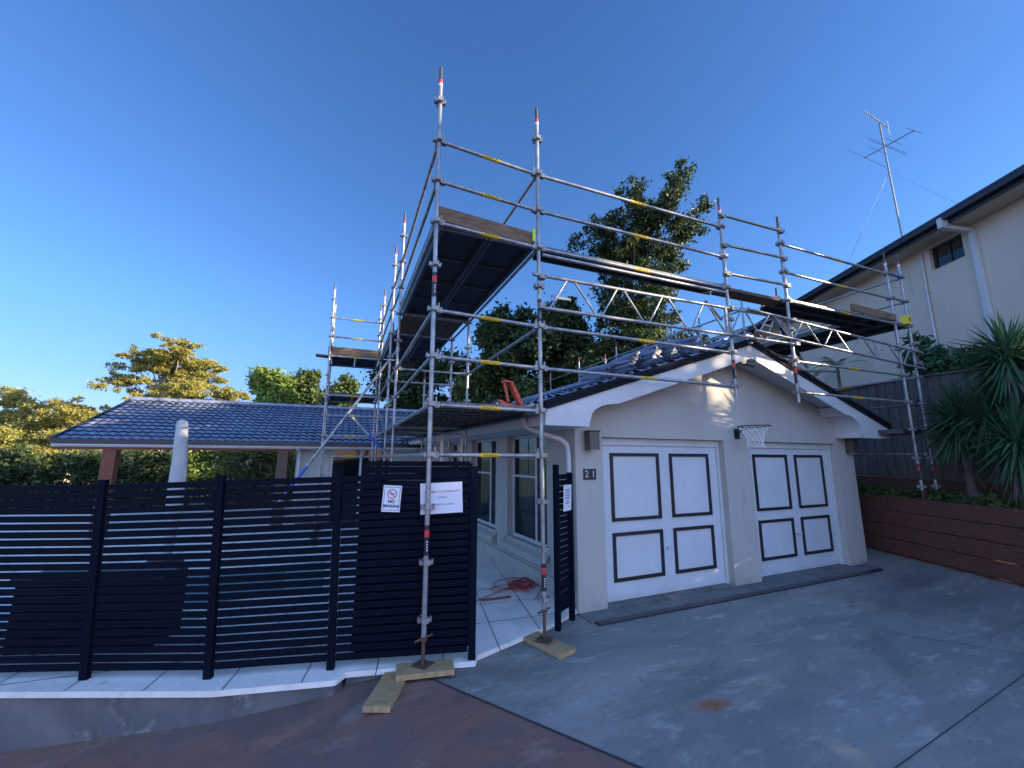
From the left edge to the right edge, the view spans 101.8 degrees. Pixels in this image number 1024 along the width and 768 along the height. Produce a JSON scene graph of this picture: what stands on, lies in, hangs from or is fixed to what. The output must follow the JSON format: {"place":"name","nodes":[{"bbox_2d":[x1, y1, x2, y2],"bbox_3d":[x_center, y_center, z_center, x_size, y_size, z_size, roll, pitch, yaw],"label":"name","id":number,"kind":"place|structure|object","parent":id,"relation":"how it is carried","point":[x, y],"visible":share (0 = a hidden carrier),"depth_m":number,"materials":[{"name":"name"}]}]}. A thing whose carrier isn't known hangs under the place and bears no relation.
{"place":"outdoors","nodes":[
{"label":"outdoors","id":0,"kind":"place"},
{"bbox_2d":[0,507,578,697],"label":"terrace paving","id":1,"kind":"structure","parent":0,"point":[512,631],"depth_m":3.85,"materials":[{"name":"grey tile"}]},
{"bbox_2d":[2,568,187,655],"bbox_3d":[-4.204,2.279,4.280,1.310,0.680,0.560,1,-10,-6],"label":"planter box","id":2,"kind":"object","parent":1,"relation":"on","point":[98,603],"visible":0.11,"depth_m":4.06,"materials":[{"name":"black metal"}]},
{"bbox_2d":[0,561,325,621],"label":"pool water","id":3,"kind":"structure","parent":1,"relation":"in","point":[232,583],"depth_m":6.16,"materials":[{"name":"teal liquid"}]},
{"bbox_2d":[146,420,187,561],"bbox_3d":[-5.911,1.847,7.324,0.520,2.435,0.520,4,-11,-22],"label":"patio umbrella","id":4,"kind":"object","parent":1,"relation":"on","point":[178,468],"visible":0.57,"depth_m":7.33,"materials":[{"name":"canvas fabric"},{"name":"metal pole"}]},
{"bbox_2d":[0,466,478,680],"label":"slat fence","id":5,"kind":"object","parent":1,"relation":"on","point":[87,649],"visible":1,"depth_m":3.69,"materials":[{"name":"black metal"}]},
{"bbox_2d":[381,485,401,511],"bbox_3d":[-1.148,1.093,3.970,0.182,0.253,0.008,2,-10,-8],"label":"no smoking sign","id":6,"kind":"object","parent":5,"relation":"attached to","point":[391,499],"visible":1,"depth_m":3.97,"materials":[{"name":"white paper"}]},
{"bbox_2d":[351,461,472,651],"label":"gate","id":7,"kind":"structure","parent":5,"relation":"attached to","point":[367,470],"depth_m":4.12,"materials":[{"name":"black metal"}]},
{"bbox_2d":[420,482,462,514],"bbox_3d":[-0.686,1.111,4.057,0.418,0.310,0.003,2,-10,-9],"label":"notice sheet","id":8,"kind":"object","parent":7,"relation":"attached to","point":[446,497],"visible":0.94,"depth_m":4.06,"materials":[{"name":"white paper"}]},
{"bbox_2d":[310,282,428,538],"bbox_3d":[-3.611,0.616,10.975,2.926,6.281,2.038,1,-10,-6],"label":"scaffold","id":9,"kind":"object","parent":1,"relation":"on","point":[349,357],"visible":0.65,"depth_m":10.75,"materials":[{"name":"metal"}]},
{"bbox_2d":[278,67,553,669],"bbox_3d":[-2.264,-0.035,7.276,3.176,6.291,6.941,4,-11,-22],"label":"scaffold","id":10,"kind":"object","parent":1,"relation":"on","point":[470,265],"visible":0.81,"depth_m":5.25,"materials":[{"name":"metal"}]},
{"bbox_2d":[490,380,523,405],"bbox_3d":[-0.051,0.133,5.034,0.409,0.341,0.149,4,-11,-22],"label":"floor saw","id":11,"kind":"object","parent":10,"relation":"on","point":[515,393],"visible":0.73,"depth_m":5.01,"materials":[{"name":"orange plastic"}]},
{"bbox_2d":[439,433,462,466],"bbox_3d":[-0.956,1.846,6.416,0.369,2.153,0.026,4,-11,-22],"label":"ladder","id":12,"kind":"object","parent":1,"relation":"on","point":[442,443],"visible":0.22,"depth_m":6.56,"materials":[{"name":"metal"}]},
{"bbox_2d":[481,595,510,600],"bbox_3d":[-0.210,2.845,5.522,0.416,0.020,0.031,4,-11,-22],"label":"steel bar","id":13,"kind":"object","parent":1,"relation":"on","point":[496,598],"visible":1,"depth_m":5.51,"materials":[{"name":"red metal"}]},
{"bbox_2d":[476,577,540,600],"bbox_3d":[-0.259,2.808,5.413,0.897,0.047,2.328,-7,-12,33],"label":"extension cord","id":14,"kind":"object","parent":1,"relation":"on","point":[518,582],"visible":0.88,"depth_m":6.02,"materials":[{"name":"red plastic"}]},
{"bbox_2d":[0,677,636,767],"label":"apron paving","id":15,"kind":"structure","parent":0,"point":[426,723],"depth_m":3.01,"materials":[{"name":"concrete"}]},
{"bbox_2d":[362,671,406,712],"bbox_3d":[-1.030,2.538,3.455,0.215,0.045,0.560,0,-10,2],"label":"timber board","id":16,"kind":"object","parent":15,"relation":"on","point":[384,694],"visible":0.74,"depth_m":3.34,"materials":[{"name":"brown wood"}]},
{"bbox_2d":[395,658,454,680],"bbox_3d":[-0.774,2.540,3.704,0.500,0.045,0.225,3,-10,-13],"label":"timber board","id":17,"kind":"object","parent":16,"relation":"on","point":[437,668],"visible":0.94,"depth_m":3.64,"materials":[{"name":"brown wood"}]},
{"bbox_2d":[46,458,632,765],"bbox_3d":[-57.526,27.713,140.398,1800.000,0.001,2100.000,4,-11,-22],"label":"ground","id":18,"kind":"structure","parent":0,"point":[526,489],"depth_m":53.79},
{"bbox_2d":[0,385,72,451],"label":"gum tree","id":19,"kind":"object","parent":18,"relation":"on","point":[14,398],"visible":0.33,"depth_m":48.53,"materials":[{"name":"green plant"}]},
{"bbox_2d":[0,396,110,481],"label":"gum tree","id":20,"kind":"object","parent":18,"relation":"on","point":[69,412],"visible":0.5,"depth_m":43.03,"materials":[{"name":"green plant"}]},
{"bbox_2d":[0,425,155,477],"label":"bush","id":21,"kind":"object","parent":18,"relation":"on","point":[8,433],"visible":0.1,"depth_m":34.60,"materials":[{"name":"green plant"}]},
{"bbox_2d":[0,437,190,508],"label":"hedge","id":22,"kind":"object","parent":18,"relation":"on","point":[18,466],"visible":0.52,"depth_m":15.96,"materials":[{"name":"green plant"}]},
{"bbox_2d":[82,333,233,452],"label":"gum tree","id":23,"kind":"object","parent":18,"relation":"on","point":[164,363],"visible":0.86,"depth_m":44.89,"materials":[{"name":"green plant"}]},
{"bbox_2d":[122,380,251,400],"bbox_3d":[-31.253,4.718,39.717,11.311,10.192,7.258,4,-11,-22],"label":"tree","id":24,"kind":"object","parent":18,"relation":"on","point":[194,389],"visible":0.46,"depth_m":39.45,"materials":[{"name":"green plant"}]},
{"bbox_2d":[165,450,296,504],"bbox_3d":[-10.961,4.471,22.292,12.240,4.636,2.801,4,-11,-22],"label":"hedge","id":25,"kind":"object","parent":18,"relation":"on","point":[203,463],"visible":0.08,"depth_m":20.59,"materials":[{"name":"green plant"}]},
{"bbox_2d":[221,451,295,503],"bbox_3d":[-11.093,4.016,18.398,3.273,3.575,2.245,4,-11,-22],"label":"shrub","id":26,"kind":"object","parent":18,"relation":"on","point":[260,461],"visible":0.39,"depth_m":18.02,"materials":[{"name":"green plant"}]},
{"bbox_2d":[0,675,536,752],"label":"retaining wall","id":27,"kind":"structure","parent":18,"relation":"on","point":[28,723],"depth_m":3.33,"materials":[{"name":"grey concrete"}]},
{"bbox_2d":[245,364,304,460],"bbox_3d":[-14.967,3.034,25.573,4.104,8.585,4.813,4,-11,-22],"label":"tree","id":28,"kind":"object","parent":18,"relation":"on","point":[267,385],"visible":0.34,"depth_m":25.37,"materials":[{"name":"green plant"}]},
{"bbox_2d":[287,365,361,406],"bbox_3d":[-13.688,3.467,29.882,5.454,9.270,6.324,4,-11,-22],"label":"tree","id":29,"kind":"object","parent":18,"relation":"on","point":[309,388],"visible":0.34,"depth_m":28.82,"materials":[{"name":"green plant"}]},
{"bbox_2d":[360,349,448,447],"bbox_3d":[-5.888,1.944,23.923,5.716,10.245,6.408,4,-11,-22],"label":"tree","id":30,"kind":"object","parent":18,"relation":"on","point":[410,396],"visible":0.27,"depth_m":22.34,"materials":[{"name":"green plant"}]},
{"bbox_2d":[434,298,537,501],"bbox_3d":[-1.134,1.199,21.782,5.913,10.991,5.620,-3,-11,16],"label":"tree","id":31,"kind":"object","parent":18,"relation":"on","point":[489,336],"visible":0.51,"depth_m":20.76,"materials":[{"name":"green plant"}]},
{"bbox_2d":[513,292,604,391],"bbox_3d":[2.484,1.004,20.262,5.259,10.845,6.258,0,-10,3],"label":"tree","id":32,"kind":"object","parent":18,"relation":"on","point":[559,348],"visible":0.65,"depth_m":19.73,"materials":[{"name":"green plant"}]},
{"bbox_2d":[447,317,727,402],"bbox_3d":[3.893,1.823,21.120,14.087,9.564,7.539,0,-10,0],"label":"tree","id":33,"kind":"object","parent":18,"relation":"on","point":[525,387],"visible":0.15,"depth_m":19.50,"materials":[{"name":"green plant"}]},
{"bbox_2d":[562,154,715,364],"bbox_3d":[6.209,-1.868,19.157,6.746,16.120,6.378,4,-11,-22],"label":"tall tree","id":34,"kind":"object","parent":18,"relation":"on","point":[632,250],"visible":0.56,"depth_m":18.98,"materials":[{"name":"green plant"}]},
{"bbox_2d":[739,164,1023,546],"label":"house","id":35,"kind":"structure","parent":18,"relation":"on","point":[961,263],"depth_m":9.50,"materials":[{"name":"painted render"},{"name":"dark tile"},{"name":"glass"}]},
{"bbox_2d":[844,112,955,270],"bbox_3d":[11.037,-6.215,12.943,1.588,5.807,4.811,1,-10,-3],"label":"tv antenna","id":36,"kind":"object","parent":35,"relation":"attached to","point":[889,172],"visible":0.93,"depth_m":12.90,"materials":[{"name":"metal"}]},
{"bbox_2d":[932,235,964,269],"bbox_3d":[10.036,-3.006,9.509,0.070,0.545,0.759,0,-10,2],"label":"window","id":37,"kind":"structure","parent":35,"relation":"in","point":[952,255],"depth_m":9.53,"materials":[{"name":"grey glass"}]},
{"bbox_2d":[0,0,1023,458],"label":"sky","id":38,"kind":"structure","parent":0,"point":[208,172],"materials":[{"name":"blue"}]},
{"bbox_2d":[429,496,1023,767],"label":"driveway","id":39,"kind":"structure","parent":0,"point":[769,680],"depth_m":3.67,"materials":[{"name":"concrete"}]},
{"bbox_2d":[49,332,891,613],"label":"house","id":40,"kind":"structure","parent":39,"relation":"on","point":[685,489],"depth_m":6.82,"materials":[{"name":"white paint"}]},
{"bbox_2d":[327,449,390,521],"bbox_3d":[-4.462,2.920,12.210,1.640,2.050,0.080,4,-11,-22],"label":"window","id":41,"kind":"structure","parent":40,"relation":"in","point":[360,463],"depth_m":12.17,"materials":[{"name":"white glass"}]},
{"bbox_2d":[452,442,464,466],"bbox_3d":[-1.285,2.327,10.386,0.050,1.720,1.400,5,-11,-24],"label":"window","id":42,"kind":"structure","parent":40,"relation":"in","point":[453,446],"depth_m":10.98,"materials":[{"name":"white glass"}]},
{"bbox_2d":[476,439,496,545],"bbox_3d":[-0.586,2.141,8.594,0.260,1.980,1.610,5,-11,-24],"label":"window","id":43,"kind":"structure","parent":40,"relation":"in","point":[488,534],"depth_m":8.43,"materials":[{"name":"white glass"}]},
{"bbox_2d":[500,434,549,571],"bbox_3d":[0.241,1.824,6.801,0.260,1.980,1.610,5,-11,-24],"label":"window","id":44,"kind":"structure","parent":40,"relation":"in","point":[523,550],"depth_m":6.75,"materials":[{"name":"white glass"}]},
{"bbox_2d":[583,469,589,479],"bbox_3d":[0.983,1.192,5.488,0.092,0.140,0.015,5,-11,-24],"label":"house number","id":45,"kind":"object","parent":40,"relation":"attached to","point":[586,474],"visible":1,"depth_m":5.48,"materials":[{"name":"black"}]},
{"bbox_2d":[584,430,599,450],"bbox_3d":[1.060,0.751,5.521,0.175,0.260,0.164,4,-11,-22],"label":"wall lamp","id":46,"kind":"object","parent":40,"relation":"attached to","point":[592,440],"visible":1,"depth_m":5.47,"materials":[{"name":"grey metal"}]},
{"bbox_2d":[590,469,595,479],"bbox_3d":[1.078,1.200,5.531,0.092,0.140,0.015,5,-11,-24],"label":"house number","id":47,"kind":"object","parent":40,"relation":"attached to","point":[592,474],"visible":1,"depth_m":5.52,"materials":[{"name":"black"}]},
{"bbox_2d":[580,376,610,381],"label":"roof tile","id":48,"kind":"object","parent":40,"relation":"on","point":[599,377],"visible":0.47,"depth_m":7.07,"materials":[{"name":"tile"}]},
{"bbox_2d":[581,371,610,379],"bbox_3d":[1.440,-0.142,7.179,0.430,0.082,0.330,-8,3,40],"label":"roof tile","id":49,"kind":"object","parent":48,"relation":"on","point":[594,376],"visible":0.45,"depth_m":7.08,"materials":[{"name":"tile"}]},
{"bbox_2d":[580,369,609,378],"bbox_3d":[1.437,-0.169,7.193,0.430,0.082,0.330,-11,1,41],"label":"roof tile","id":50,"kind":"object","parent":49,"relation":"on","point":[588,376],"visible":0.6,"depth_m":7.10,"materials":[{"name":"tile"}]},
{"bbox_2d":[594,364,614,371],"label":"roof tile","id":51,"kind":"object","parent":50,"relation":"on","point":[609,366],"visible":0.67,"depth_m":7.03,"materials":[{"name":"tile"}]},
{"bbox_2d":[583,363,610,370],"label":"roof tile","id":52,"kind":"object","parent":51,"relation":"on","point":[596,367],"visible":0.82,"depth_m":7.09,"materials":[{"name":"tile"}]},
{"bbox_2d":[611,366,636,373],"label":"roof tile","id":53,"kind":"object","parent":40,"relation":"on","point":[631,368],"visible":0.74,"depth_m":7.07,"materials":[{"name":"tile"}]},
{"bbox_2d":[610,365,634,371],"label":"roof tile","id":54,"kind":"object","parent":53,"relation":"on","point":[619,369],"visible":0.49,"depth_m":7.10,"materials":[{"name":"tile"}]},
{"bbox_2d":[609,361,636,369],"bbox_3d":[1.887,-0.312,7.195,0.430,0.082,0.330,-9,5,40],"label":"roof tile","id":55,"kind":"object","parent":54,"relation":"on","point":[628,365],"visible":0.79,"depth_m":7.07,"materials":[{"name":"tile"}]},
{"bbox_2d":[636,359,662,367],"bbox_3d":[2.366,-0.356,7.315,0.330,0.082,0.430,-12,-1,-39],"label":"roof tile","id":56,"kind":"object","parent":40,"relation":"on","point":[648,363],"visible":0.81,"depth_m":7.17,"materials":[{"name":"tile"}]},
{"bbox_2d":[634,356,663,365],"bbox_3d":[2.379,-0.404,7.304,0.330,0.082,0.430,-16,2,-41],"label":"roof tile","id":57,"kind":"object","parent":56,"relation":"on","point":[649,360],"visible":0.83,"depth_m":7.18,"materials":[{"name":"tile"}]},
{"bbox_2d":[602,445,725,602],"bbox_3d":[2.250,1.926,6.093,2.320,2.095,0.087,5,-11,-24],"label":"garage door","id":58,"kind":"structure","parent":40,"relation":"in","point":[663,533],"depth_m":6.05,"materials":[{"name":"white wood"}]},
{"bbox_2d":[662,353,680,360],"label":"roof tile","id":59,"kind":"object","parent":40,"relation":"on","point":[673,356],"visible":0.71,"depth_m":7.34,"materials":[{"name":"tile"}]},
{"bbox_2d":[678,349,691,355],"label":"roof tile","id":60,"kind":"object","parent":40,"relation":"on","point":[684,352],"visible":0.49,"depth_m":7.51,"materials":[{"name":"tile"}]},
{"bbox_2d":[735,360,754,367],"bbox_3d":[3.708,-0.367,6.633,0.342,0.219,0.169,4,-11,-22],"label":"security light","id":61,"kind":"object","parent":40,"relation":"attached to","point":[748,363],"visible":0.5,"depth_m":6.61,"materials":[{"name":"grey plastic"}]},
{"bbox_2d":[734,425,770,446],"bbox_3d":[3.756,0.824,6.521,0.468,0.330,0.576,4,-11,-22],"label":"basketball hoop","id":62,"kind":"object","parent":40,"relation":"attached to","point":[736,433],"visible":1,"depth_m":6.48,"materials":[{"name":"white fabric"}]},
{"bbox_2d":[750,448,839,576],"bbox_3d":[4.955,2.151,7.299,2.340,2.095,0.087,5,-11,-24],"label":"garage door","id":63,"kind":"structure","parent":40,"relation":"in","point":[795,518],"depth_m":7.28,"materials":[{"name":"white wood"}]},
{"bbox_2d":[845,440,858,453],"bbox_3d":[6.483,1.202,7.939,0.175,0.260,0.164,4,-11,-22],"label":"wall lamp","id":64,"kind":"object","parent":40,"relation":"attached to","point":[851,446],"visible":1,"depth_m":7.89,"materials":[{"name":"grey metal"}]},
{"bbox_2d":[523,631,575,659],"bbox_3d":[0.360,2.668,4.271,0.225,0.045,0.580,9,-13,-39],"label":"timber board","id":65,"kind":"object","parent":39,"relation":"on","point":[558,649],"visible":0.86,"depth_m":4.16,"materials":[{"name":"brown wood"}]},
{"bbox_2d":[552,464,574,631],"bbox_3d":[0.605,1.843,4.848,0.055,1.780,0.412,-6,-12,33],"label":"side fence","id":66,"kind":"object","parent":39,"relation":"on","point":[564,600],"visible":0.88,"depth_m":4.80,"materials":[{"name":"black metal"}]},
{"bbox_2d":[563,484,570,511],"bbox_3d":[0.660,1.354,4.951,0.010,0.300,0.210,-6,-12,33],"label":"notice sheet","id":67,"kind":"object","parent":66,"relation":"attached to","point":[567,499],"visible":1,"depth_m":4.94,"materials":[{"name":"white paper"}]},
{"bbox_2d":[527,277,928,482],"bbox_3d":[3.011,0.917,13.868,3.932,5.430,14.832,4,-11,-22],"label":"scaffold","id":68,"kind":"object","parent":39,"relation":"on","point":[784,350],"visible":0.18,"depth_m":8.63,"materials":[{"name":"metal"}]},
{"bbox_2d":[577,564,879,622],"bbox_3d":[3.745,3.089,6.388,6.400,0.070,0.485,5,-11,-24],"label":"garage threshold","id":69,"kind":"object","parent":39,"relation":"on","point":[629,607],"visible":0.64,"depth_m":5.93,"materials":[{"name":"concrete"}]},
{"bbox_2d":[594,568,883,626],"bbox_3d":[3.861,3.038,6.113,6.320,0.035,0.110,5,-11,-24],"label":"strip drain","id":70,"kind":"object","parent":39,"relation":"on","point":[668,610],"visible":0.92,"depth_m":5.67,"materials":[{"name":"grey metal"}]},
{"bbox_2d":[858,493,1023,587],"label":"sleeper wall","id":71,"kind":"structure","parent":39,"relation":"on","point":[988,556],"depth_m":6.69,"materials":[{"name":"brown wood"}]},
{"bbox_2d":[807,368,828,376],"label":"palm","id":72,"kind":"object","parent":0,"point":[817,374],"visible":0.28,"depth_m":13.03,"materials":[{"name":"green plant"}]},
{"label":"garden bed","id":73,"kind":"structure","parent":0,"visible":0},
{"bbox_2d":[532,173,941,498],"bbox_3d":[3.879,-0.492,6.526,8.061,4.670,0.637,4,-11,-22],"label":"scaffold","id":74,"kind":"object","parent":73,"relation":"on","point":[787,306],"visible":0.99,"depth_m":6.30,"materials":[{"name":"metal"}]},
{"bbox_2d":[810,355,866,389],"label":"palm","id":75,"kind":"object","parent":73,"relation":"on","point":[832,362],"visible":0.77,"depth_m":12.01,"materials":[{"name":"green plant"}]},
{"bbox_2d":[895,330,943,479],"bbox_3d":[8.999,0.568,8.789,0.966,3.586,1.053,4,-11,-22],"label":"shrub","id":76,"kind":"object","parent":73,"relation":"on","point":[926,341],"visible":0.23,"depth_m":9.06,"materials":[{"name":"green plant"}]},
{"bbox_2d":[837,366,1023,502],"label":"paling fence","id":77,"kind":"object","parent":73,"relation":"on","point":[887,468],"visible":0.23,"depth_m":8.67,"materials":[{"name":"grey wood"}]},
{"bbox_2d":[857,482,1023,509],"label":"ground cover","id":78,"kind":"object","parent":73,"relation":"on","point":[992,499],"visible":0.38,"depth_m":7.12,"materials":[{"name":"green plant"}]},
{"bbox_2d":[918,340,983,481],"bbox_3d":[8.928,0.628,8.219,1.106,3.260,1.242,7,-12,-32],"label":"shrub","id":79,"kind":"object","parent":73,"relation":"on","point":[940,358],"visible":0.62,"depth_m":8.35,"materials":[{"name":"green plant"}]},
{"bbox_2d":[900,377,1001,501],"bbox_3d":[7.579,0.950,7.027,1.634,2.193,1.578,4,-11,-22],"label":"yucca","id":80,"kind":"object","parent":73,"relation":"on","point":[970,481],"visible":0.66,"depth_m":6.98,"materials":[{"name":"green plant"}]},
{"bbox_2d":[919,308,1023,507],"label":"yucca","id":81,"kind":"object","parent":73,"relation":"on","point":[1001,431],"visible":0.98,"depth_m":6.36,"materials":[{"name":"green plant"}]},
{"bbox_2d":[935,344,1023,482],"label":"shrub","id":82,"kind":"object","parent":73,"relation":"on","point":[954,368],"visible":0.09,"depth_m":8.01,"materials":[{"name":"green plant"}]},
{"bbox_3d":[0.360,2.830,7.306,0.401,0.040,1.612,4,-11,-22],"label":"shelf","id":83,"kind":"object","parent":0,"visible":0},
{"bbox_2d":[524,524,540,538],"bbox_3d":[0.360,2.652,7.338,0.316,0.302,0.316,4,-11,-22],"label":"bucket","id":84,"kind":"object","parent":83,"relation":"on","point":[529,530],"visible":0.56,"depth_m":7.23,"materials":[{"name":"blue plastic"}]},
{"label":"roof tile","id":85,"kind":"object","parent":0,"visible":0},
{"bbox_2d":[611,359,634,364],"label":"roof tile","id":86,"kind":"object","parent":85,"relation":"on","point":[620,362],"visible":0.68,"depth_m":7.07,"materials":[{"name":"tile"}]},
{"bbox_2d":[619,355,640,360],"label":"roof tile","id":87,"kind":"object","parent":86,"relation":"on","point":[636,358],"visible":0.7,"depth_m":7.06,"materials":[{"name":"tile"}]},
{"bbox_2d":[610,354,640,362],"bbox_3d":[1.967,-0.447,7.247,0.330,0.082,0.430,-12,1,-39],"label":"roof tile","id":88,"kind":"object","parent":87,"relation":"on","point":[630,356],"visible":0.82,"depth_m":7.09,"materials":[{"name":"tile"}]},
{"bbox_2d":[611,351,641,361],"bbox_3d":[1.989,-0.474,7.245,0.330,0.082,0.430,-12,-2,-40],"label":"roof tile","id":89,"kind":"object","parent":88,"relation":"on","point":[634,353],"visible":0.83,"depth_m":7.11,"materials":[{"name":"tile"}]},
{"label":"roof tile","id":90,"kind":"object","parent":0,"visible":0},
{"bbox_2d":[634,354,657,360],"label":"roof tile","id":91,"kind":"object","parent":90,"relation":"on","point":[644,358],"visible":0.4,"depth_m":7.21,"materials":[{"name":"tile"}]},
{"bbox_2d":[641,350,663,356],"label":"roof tile","id":92,"kind":"object","parent":91,"relation":"on","point":[657,353],"visible":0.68,"depth_m":7.17,"materials":[{"name":"tile"}]},
{"bbox_2d":[640,349,662,355],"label":"roof tile","id":93,"kind":"object","parent":92,"relation":"on","point":[649,352],"visible":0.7,"depth_m":7.17,"materials":[{"name":"tile"}]},
{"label":"roof tile","id":94,"kind":"object","parent":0,"visible":0},
{"bbox_2d":[640,346,663,352],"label":"roof tile","id":95,"kind":"object","parent":94,"relation":"on","point":[659,347],"visible":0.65,"depth_m":7.24,"materials":[{"name":"tile"}]},
{"bbox_2d":[635,344,665,351],"bbox_3d":[2.447,-0.640,7.381,0.330,0.082,0.430,-11,0,-40],"label":"roof tile","id":96,"kind":"object","parent":95,"relation":"on","point":[655,345],"visible":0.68,"depth_m":7.23,"materials":[{"name":"tile"}]},
{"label":"roof tile","id":97,"kind":"object","parent":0,"visible":0},
{"bbox_2d":[656,350,678,355],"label":"roof tile","id":98,"kind":"object","parent":97,"relation":"on","point":[668,353],"visible":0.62,"depth_m":7.33,"materials":[{"name":"tile"}]},
{"bbox_2d":[659,347,679,354],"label":"roof tile","id":99,"kind":"object","parent":98,"relation":"on","point":[673,349],"visible":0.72,"depth_m":7.29,"materials":[{"name":"tile"}]},
{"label":"roof tile","id":100,"kind":"object","parent":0,"visible":0},
{"bbox_2d":[663,343,680,350],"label":"roof tile","id":101,"kind":"object","parent":100,"relation":"on","point":[669,347],"visible":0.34,"depth_m":7.31,"materials":[{"name":"tile"}]},
{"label":"roof tile","id":102,"kind":"object","parent":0,"visible":0},
{"bbox_2d":[672,339,683,343],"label":"roof tile","id":103,"kind":"object","parent":102,"relation":"on","point":[678,341],"visible":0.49,"depth_m":7.38,"materials":[{"name":"tile"}]},
{"bbox_2d":[654,338,681,344],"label":"roof tile","id":104,"kind":"object","parent":103,"relation":"on","point":[673,340],"visible":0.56,"depth_m":7.39,"materials":[{"name":"tile"}]},
{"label":"roof tile","id":105,"kind":"object","parent":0,"visible":0},
{"bbox_2d":[684,341,697,345],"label":"roof tile","id":106,"kind":"object","parent":105,"relation":"on","point":[692,343],"visible":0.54,"depth_m":7.55,"materials":[{"name":"tile"}]},
{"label":"roof tile","id":107,"kind":"object","parent":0,"visible":0},
{"bbox_2d":[682,335,699,342],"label":"roof tile","id":108,"kind":"object","parent":107,"relation":"on","point":[692,337],"visible":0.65,"depth_m":7.57,"materials":[{"name":"tile"}]}
]}

